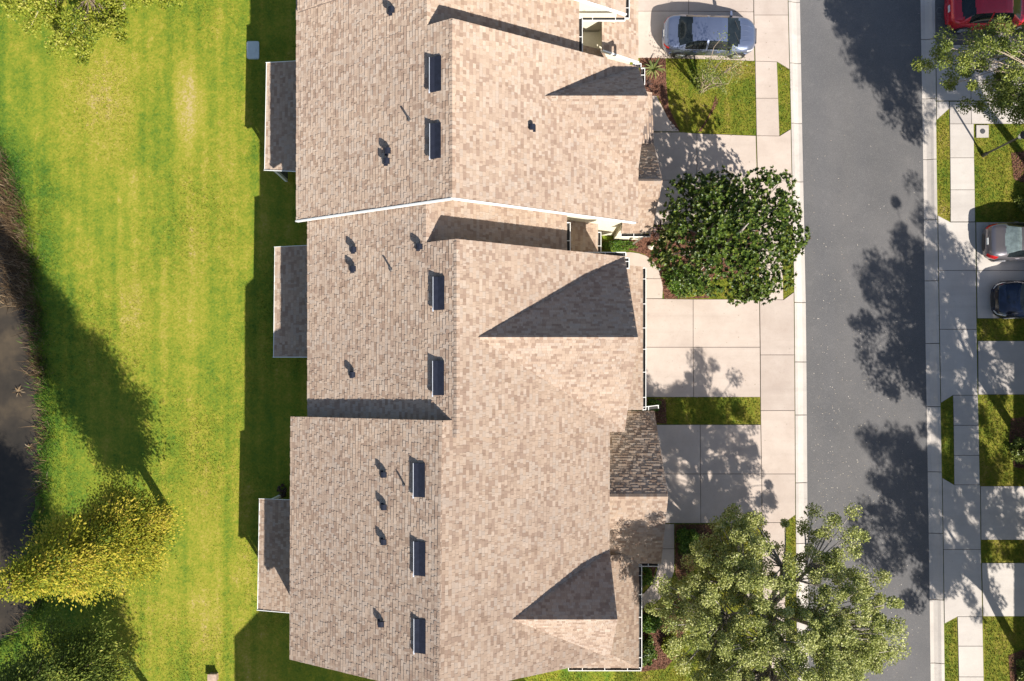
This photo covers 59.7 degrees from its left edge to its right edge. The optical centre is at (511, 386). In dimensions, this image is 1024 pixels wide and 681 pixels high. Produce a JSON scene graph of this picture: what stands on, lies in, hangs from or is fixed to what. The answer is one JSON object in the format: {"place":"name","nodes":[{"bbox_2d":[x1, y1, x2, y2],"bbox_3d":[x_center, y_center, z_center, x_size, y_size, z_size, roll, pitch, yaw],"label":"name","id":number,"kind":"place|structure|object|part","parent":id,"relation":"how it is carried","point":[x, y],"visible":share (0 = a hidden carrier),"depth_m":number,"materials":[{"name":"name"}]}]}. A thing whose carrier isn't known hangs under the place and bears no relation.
{"place":"outdoors","nodes":[
{"label":"outdoors","id":0,"kind":"place"},
{"bbox_2d":[0,163,46,640],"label":"pond water","id":1,"kind":"structure","parent":0,"point":[16,437],"depth_m":44.58,"materials":[{"name":"black liquid"}]},
{"bbox_2d":[13,386,23,395],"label":"reed clump","id":2,"kind":"object","parent":1,"relation":"on","point":[18,390],"visible":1,"depth_m":44.47,"materials":[{"name":"beige plant"}]},
{"bbox_2d":[0,144,56,643],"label":"dead reeds","id":3,"kind":"object","parent":1,"relation":"on","point":[24,264],"visible":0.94,"depth_m":44.32,"materials":[{"name":"brown plant"}]},
{"bbox_2d":[24,442,33,453],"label":"reed clump","id":4,"kind":"object","parent":1,"relation":"on","point":[30,446],"visible":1,"depth_m":44.49,"materials":[{"name":"plant"}]},
{"bbox_2d":[0,0,806,680],"bbox_3d":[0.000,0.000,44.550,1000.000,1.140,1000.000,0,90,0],"label":"ground","id":5,"kind":"structure","parent":0,"point":[182,330],"depth_m":44.25,"materials":[{"name":"green plant"}]},
{"bbox_2d":[0,127,58,645],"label":"bank grass","id":6,"kind":"structure","parent":5,"relation":"on","point":[42,389],"depth_m":44.28,"materials":[{"name":"green plant"}]},
{"bbox_2d":[0,597,150,680],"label":"cypress tree","id":7,"kind":"object","parent":5,"relation":"on","point":[80,657],"visible":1,"depth_m":39.65,"materials":[{"name":"green plant"}]},
{"bbox_2d":[0,0,186,65],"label":"lime tree","id":8,"kind":"object","parent":5,"relation":"on","point":[79,18],"visible":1,"depth_m":39.76,"materials":[{"name":"green plant"}]},
{"bbox_2d":[0,465,189,616],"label":"cypress tree","id":9,"kind":"object","parent":5,"relation":"on","point":[115,533],"visible":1,"depth_m":34.79,"materials":[{"name":"yellow plant"}]},
{"bbox_2d":[207,673,218,680],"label":"marker post","id":10,"kind":"object","parent":5,"relation":"on","point":[212,676],"visible":1,"depth_m":43.89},
{"bbox_2d":[247,41,259,58],"bbox_3d":[-12.815,-16.669,44.218,0.600,0.165,0.860,0,90,0],"label":"utility box","id":11,"kind":"object","parent":5,"relation":"on","point":[253,49],"visible":1,"depth_m":44.15,"materials":[{"name":"plastic"}]},
{"bbox_2d":[277,484,286,497],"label":"shrub","id":12,"kind":"object","parent":5,"relation":"on","point":[283,492],"visible":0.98,"depth_m":43.94,"materials":[{"name":"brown plant"}]},
{"bbox_2d":[257,411,667,680],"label":"townhouse","id":13,"kind":"structure","parent":5,"relation":"on","point":[407,550],"depth_m":35.67,"materials":[{"name":"white paint"}]},
{"bbox_2d":[264,6,662,244],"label":"townhouse","id":14,"kind":"structure","parent":5,"relation":"on","point":[452,109],"depth_m":35.63,"materials":[{"name":"white paint"}]},
{"bbox_2d":[273,200,658,437],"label":"townhouse","id":15,"kind":"structure","parent":5,"relation":"on","point":[468,319],"depth_m":35.36,"materials":[{"name":"white paint"}]},
{"bbox_2d":[296,0,638,63],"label":"townhouse","id":16,"kind":"structure","parent":5,"relation":"on","point":[607,29],"depth_m":36.79,"materials":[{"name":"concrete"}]},
{"bbox_2d":[788,0,808,679],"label":"house side kerb","id":17,"kind":"structure","parent":5,"relation":"on","point":[799,280],"depth_m":44.07,"materials":[{"name":"concrete"}]},
{"bbox_2d":[601,56,1023,680],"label":"mulch bed","id":18,"kind":"object","parent":5,"relation":"on","point":[672,296],"visible":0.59,"depth_m":44.01,"materials":[{"name":"brown wood"}]},
{"bbox_2d":[601,240,637,251],"bbox_3d":[5.254,-6.931,43.736,1.865,0.652,0.629,0,90,0],"label":"hedge","id":19,"kind":"object","parent":18,"relation":"on","point":[620,245],"visible":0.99,"depth_m":43.71,"materials":[{"name":"green plant"}]},
{"bbox_2d":[642,567,653,586],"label":"shrub","id":20,"kind":"object","parent":18,"relation":"on","point":[647,578],"visible":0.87,"depth_m":43.56,"materials":[{"name":"green plant"}]},
{"bbox_2d":[645,79,652,90],"bbox_3d":[6.598,-14.872,43.875,0.692,0.210,0.630,23,90,0],"label":"cordyline","id":21,"kind":"object","parent":18,"relation":"on","point":[647,85],"visible":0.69,"depth_m":43.85,"materials":[{"name":"red plant"}]},
{"bbox_2d":[642,634,657,666],"bbox_3d":[6.578,12.939,43.497,1.149,1.122,1.621,0,90,0],"label":"shrub","id":22,"kind":"object","parent":18,"relation":"on","point":[649,652],"visible":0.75,"depth_m":43.38,"materials":[{"name":"green plant"}]},
{"bbox_2d":[642,612,662,633],"bbox_3d":[6.763,11.553,43.555,1.323,1.006,1.132,0,90,0],"label":"shrub","id":23,"kind":"object","parent":18,"relation":"on","point":[654,621],"visible":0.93,"depth_m":43.54,"materials":[{"name":"green plant"}]},
{"bbox_2d":[646,399,661,410],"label":"shrub","id":24,"kind":"object","parent":18,"relation":"on","point":[652,402],"visible":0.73,"depth_m":43.66,"materials":[{"name":"green plant"}]},
{"bbox_2d":[643,57,665,78],"bbox_3d":[6.924,-15.581,43.773,1.136,0.414,1.131,-22,90,0],"label":"yucca","id":25,"kind":"object","parent":18,"relation":"on","point":[653,67],"visible":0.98,"depth_m":43.72,"materials":[{"name":"green plant"}]},
{"bbox_2d":[650,220,665,238],"bbox_3d":[7.190,-7.638,43.792,0.989,0.377,1.110,-39,90,0],"label":"cordyline","id":26,"kind":"object","parent":18,"relation":"on","point":[654,230],"visible":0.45,"depth_m":43.73,"materials":[{"name":"red plant"}]},
{"bbox_2d":[660,633,677,659],"bbox_3d":[7.824,12.745,43.659,1.032,0.799,1.188,-29,90,0],"label":"shrub","id":27,"kind":"object","parent":18,"relation":"on","point":[663,646],"visible":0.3,"depth_m":43.74,"materials":[{"name":"green plant"}]},
{"bbox_2d":[661,265,704,297],"bbox_3d":[8.442,-5.184,43.610,2.200,0.904,1.717,0,90,0],"label":"shrub","id":28,"kind":"object","parent":18,"relation":"on","point":[670,278],"visible":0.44,"depth_m":43.63,"materials":[{"name":"green plant"}]},
{"bbox_2d":[675,527,699,555],"bbox_3d":[8.598,7.623,43.603,1.251,0.912,1.532,0,90,0],"label":"shrub","id":29,"kind":"object","parent":18,"relation":"on","point":[684,539],"visible":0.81,"depth_m":43.56,"materials":[{"name":"green plant"}]},
{"bbox_2d":[677,288,707,296],"bbox_3d":[8.916,-4.642,43.778,1.639,0.570,0.529,0,90,0],"label":"shrub","id":30,"kind":"object","parent":18,"relation":"on","point":[695,290],"visible":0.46,"depth_m":43.76,"materials":[{"name":"green plant"}]},
{"bbox_2d":[647,164,810,306],"bbox_3d":[9.735,-6.800,40.450,7.232,7.303,6.219,0,90,0],"label":"magnolia tree","id":31,"kind":"object","parent":18,"relation":"on","point":[726,233],"visible":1,"depth_m":38.94,"materials":[{"name":"green plant"}]},
{"bbox_2d":[1008,437,1023,464],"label":"shrub","id":32,"kind":"object","parent":18,"relation":"on","point":[1018,442],"visible":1,"depth_m":43.72,"materials":[{"name":"green plant"}]},
{"bbox_2d":[1015,658,1023,680],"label":"shrub","id":33,"kind":"object","parent":18,"relation":"on","point":[1020,674],"visible":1,"depth_m":43.79,"materials":[{"name":"green plant"}]},
{"bbox_2d":[920,0,944,680],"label":"side kerb","id":34,"kind":"structure","parent":5,"relation":"on","point":[936,594],"depth_m":44.07,"materials":[{"name":"concrete"}]},
{"bbox_2d":[625,252,662,298],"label":"garden path","id":35,"kind":"structure","parent":0,"point":[654,287],"depth_m":43.99,"materials":[{"name":"concrete"}]},
{"bbox_2d":[642,524,673,608],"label":"end garden path","id":36,"kind":"structure","parent":0,"point":[666,567],"depth_m":43.99,"materials":[{"name":"concrete"}]},
{"bbox_2d":[638,0,754,60],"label":"driveway","id":37,"kind":"structure","parent":0,"point":[653,15],"depth_m":43.99,"materials":[{"name":"concrete"}]},
{"bbox_2d":[662,11,756,58],"bbox_3d":[9.600,-17.064,43.291,4.586,1.490,2.080,0,90,0],"label":"parked sedan","id":38,"kind":"object","parent":37,"relation":"on","point":[684,35],"visible":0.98,"depth_m":42.90,"materials":[{"name":"silver metal"}]},
{"bbox_3d":[8.311,-17.107,42.767,0.682,0.292,1.419,0,90,0],"label":"rear window","id":39,"kind":"part","parent":38,"relation":"part of","materials":[{"name":"black glass"}]},
{"bbox_3d":[8.838,-16.396,42.813,1.004,0.430,0.272,0,90,0],"label":"side window","id":40,"kind":"part","parent":38,"relation":"part of","materials":[{"name":"black glass"}]},
{"bbox_3d":[8.863,-17.785,42.813,1.003,0.430,0.282,0,90,0],"label":"side window","id":41,"kind":"part","parent":38,"relation":"part of","materials":[{"name":"grey glass"}]},
{"bbox_3d":[10.004,-16.380,42.833,1.170,0.477,0.285,0,90,0],"label":"side window","id":42,"kind":"part","parent":38,"relation":"part of","materials":[{"name":"black glass"}]},
{"bbox_3d":[10.029,-17.769,42.833,1.171,0.477,0.278,0,90,0],"label":"side window","id":43,"kind":"part","parent":38,"relation":"part of","materials":[{"name":"grey glass"}]},
{"bbox_2d":[646,299,759,396],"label":"driveway","id":44,"kind":"structure","parent":0,"point":[683,355],"depth_m":43.99,"materials":[{"name":"concrete"}]},
{"bbox_2d":[652,96,756,224],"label":"driveway","id":45,"kind":"structure","parent":0,"point":[692,153],"depth_m":43.99,"materials":[{"name":"concrete"}]},
{"bbox_2d":[615,1,796,680],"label":"front lawn","id":46,"kind":"structure","parent":0,"point":[744,131],"depth_m":44.02,"materials":[{"name":"green plant"}]},
{"bbox_2d":[688,26,749,99],"bbox_3d":[9.621,-14.637,42.244,2.586,3.636,3.060,39,90,0],"label":"tree","id":47,"kind":"object","parent":46,"relation":"on","point":[705,86],"visible":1,"depth_m":41.63,"materials":[{"name":"green plant"}]},
{"bbox_2d":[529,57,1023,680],"bbox_3d":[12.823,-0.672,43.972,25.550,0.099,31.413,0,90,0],"label":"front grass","id":48,"kind":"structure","parent":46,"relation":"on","point":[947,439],"depth_m":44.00,"materials":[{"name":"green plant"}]},
{"bbox_2d":[644,502,911,680],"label":"oak tree","id":49,"kind":"object","parent":46,"relation":"on","point":[842,649],"visible":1,"depth_m":36.35,"materials":[{"name":"green plant"}]},
{"bbox_2d":[657,425,761,522],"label":"end driveway","id":50,"kind":"structure","parent":0,"point":[710,471],"depth_m":43.99,"materials":[{"name":"concrete"}]},
{"bbox_2d":[754,0,794,677],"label":"house side sidewalk","id":51,"kind":"structure","parent":0,"point":[777,374],"depth_m":43.99,"materials":[{"name":"concrete"}]},
{"bbox_2d":[799,0,930,680],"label":"road","id":52,"kind":"structure","parent":0,"point":[861,85],"depth_m":44.09,"materials":[{"name":"grey asphalt"}]},
{"bbox_2d":[654,3,920,678],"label":"fallen leaves","id":53,"kind":"object","parent":52,"relation":"on","point":[849,425],"visible":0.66,"depth_m":44.09,"materials":[{"name":"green plant"}]},
{"bbox_2d":[936,51,983,680],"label":"side sidewalk","id":54,"kind":"structure","parent":0,"point":[958,382],"depth_m":43.99,"materials":[{"name":"concrete"}]},
{"bbox_2d":[935,30,1023,680],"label":"lawn","id":55,"kind":"structure","parent":0,"point":[997,411],"depth_m":44.02,"materials":[{"name":"green plant"}]},
{"bbox_2d":[910,13,1023,125],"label":"street tree","id":56,"kind":"object","parent":55,"relation":"on","point":[1008,91],"visible":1,"depth_m":37.93,"materials":[{"name":"green plant"}]},
{"bbox_2d":[936,45,1021,49],"bbox_3d":[23.063,-16.717,44.015,4.340,0.090,0.252,0,90,0],"label":"parking pad edging","id":57,"kind":"object","parent":55,"relation":"on","point":[956,46],"visible":0.08,"depth_m":43.97,"materials":[{"name":"concrete"}]},
{"bbox_2d":[935,0,1023,44],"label":"parking pad","id":58,"kind":"object","parent":55,"relation":"on","point":[939,14],"visible":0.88,"depth_m":44.00,"materials":[{"name":"concrete"},{"name":"soil"}]},
{"bbox_2d":[944,0,1023,33],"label":"parked hatchback","id":59,"kind":"object","parent":58,"relation":"on","point":[961,16],"visible":0.64,"depth_m":42.80,"materials":[{"name":"red paint"}]},
{"bbox_3d":[21.853,-18.308,42.673,0.546,0.352,1.363,0,90,0],"label":"rear window","id":60,"kind":"part","parent":59,"relation":"part of","materials":[{"name":"black glass"}]},
{"bbox_3d":[22.433,-17.642,42.713,0.932,0.521,0.284,0,90,0],"label":"side window","id":61,"kind":"part","parent":59,"relation":"part of","materials":[{"name":"black glass"}]},
{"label":"side window","id":62,"kind":"part","parent":59,"relation":"part of","materials":[{"name":"black glass"}]},
{"bbox_2d":[976,125,988,137],"bbox_3d":[23.167,-12.585,43.994,0.600,0.112,0.600,0,90,0],"label":"meter box","id":63,"kind":"object","parent":55,"relation":"on","point":[982,131],"visible":1,"depth_m":43.95,"materials":[{"name":"concrete"}]},
{"bbox_2d":[971,51,1023,123],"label":"driveway","id":64,"kind":"structure","parent":55,"relation":"on","point":[976,118],"depth_m":43.99,"materials":[{"name":"concrete"}]},
{"bbox_2d":[981,131,1023,156],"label":"lamp post","id":65,"kind":"object","parent":55,"relation":"on","point":[1020,136],"visible":1,"depth_m":41.93,"materials":[{"name":"brown metal"}]},
{"bbox_2d":[1013,196,1023,212],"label":"shrub","id":66,"kind":"object","parent":55,"relation":"on","point":[1019,201],"visible":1,"depth_m":43.84,"materials":[{"name":"green plant"}]},
{"bbox_2d":[976,222,1023,317],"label":"twin car driveway","id":67,"kind":"structure","parent":0,"point":[990,274],"depth_m":43.99,"materials":[{"name":"concrete"}]},
{"bbox_2d":[982,222,1023,261],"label":"parked crossover","id":68,"kind":"object","parent":67,"relation":"on","point":[1001,242],"visible":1,"depth_m":42.86,"materials":[{"name":"grey paint"}]},
{"bbox_2d":[1005,226,1021,253],"bbox_3d":[23.964,-7.055,42.655,0.659,0.321,1.360,0,90,0],"label":"rear window","id":69,"kind":"structure","parent":68,"relation":"in","point":[1013,235],"depth_m":42.65,"materials":[{"name":"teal glass"}]},
{"bbox_2d":[1007,250,1023,256],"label":"side window","id":70,"kind":"structure","parent":68,"relation":"in","point":[1020,253],"depth_m":42.76,"materials":[{"name":"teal glass"}]},
{"bbox_2d":[1007,223,1023,226],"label":"side window","id":71,"kind":"structure","parent":68,"relation":"in","point":[1009,224],"depth_m":42.75,"materials":[{"name":"glass"}]},
{"bbox_2d":[990,280,1023,318],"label":"parked hatchback","id":72,"kind":"object","parent":67,"relation":"on","point":[1006,299],"visible":1,"depth_m":43.04,"materials":[{"name":"blue paint"}]},
{"bbox_2d":[978,341,1023,394],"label":"shaded driveway","id":73,"kind":"structure","parent":0,"point":[1000,367],"depth_m":43.99,"materials":[{"name":"concrete"}]},
{"bbox_2d":[980,486,1023,539],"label":"narrow driveway","id":74,"kind":"structure","parent":0,"point":[1002,512],"depth_m":43.99,"materials":[{"name":"concrete"}]},
{"bbox_2d":[982,563,1023,615],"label":"driveway","id":75,"kind":"structure","parent":0,"point":[1002,589],"depth_m":43.99,"materials":[{"name":"concrete"}]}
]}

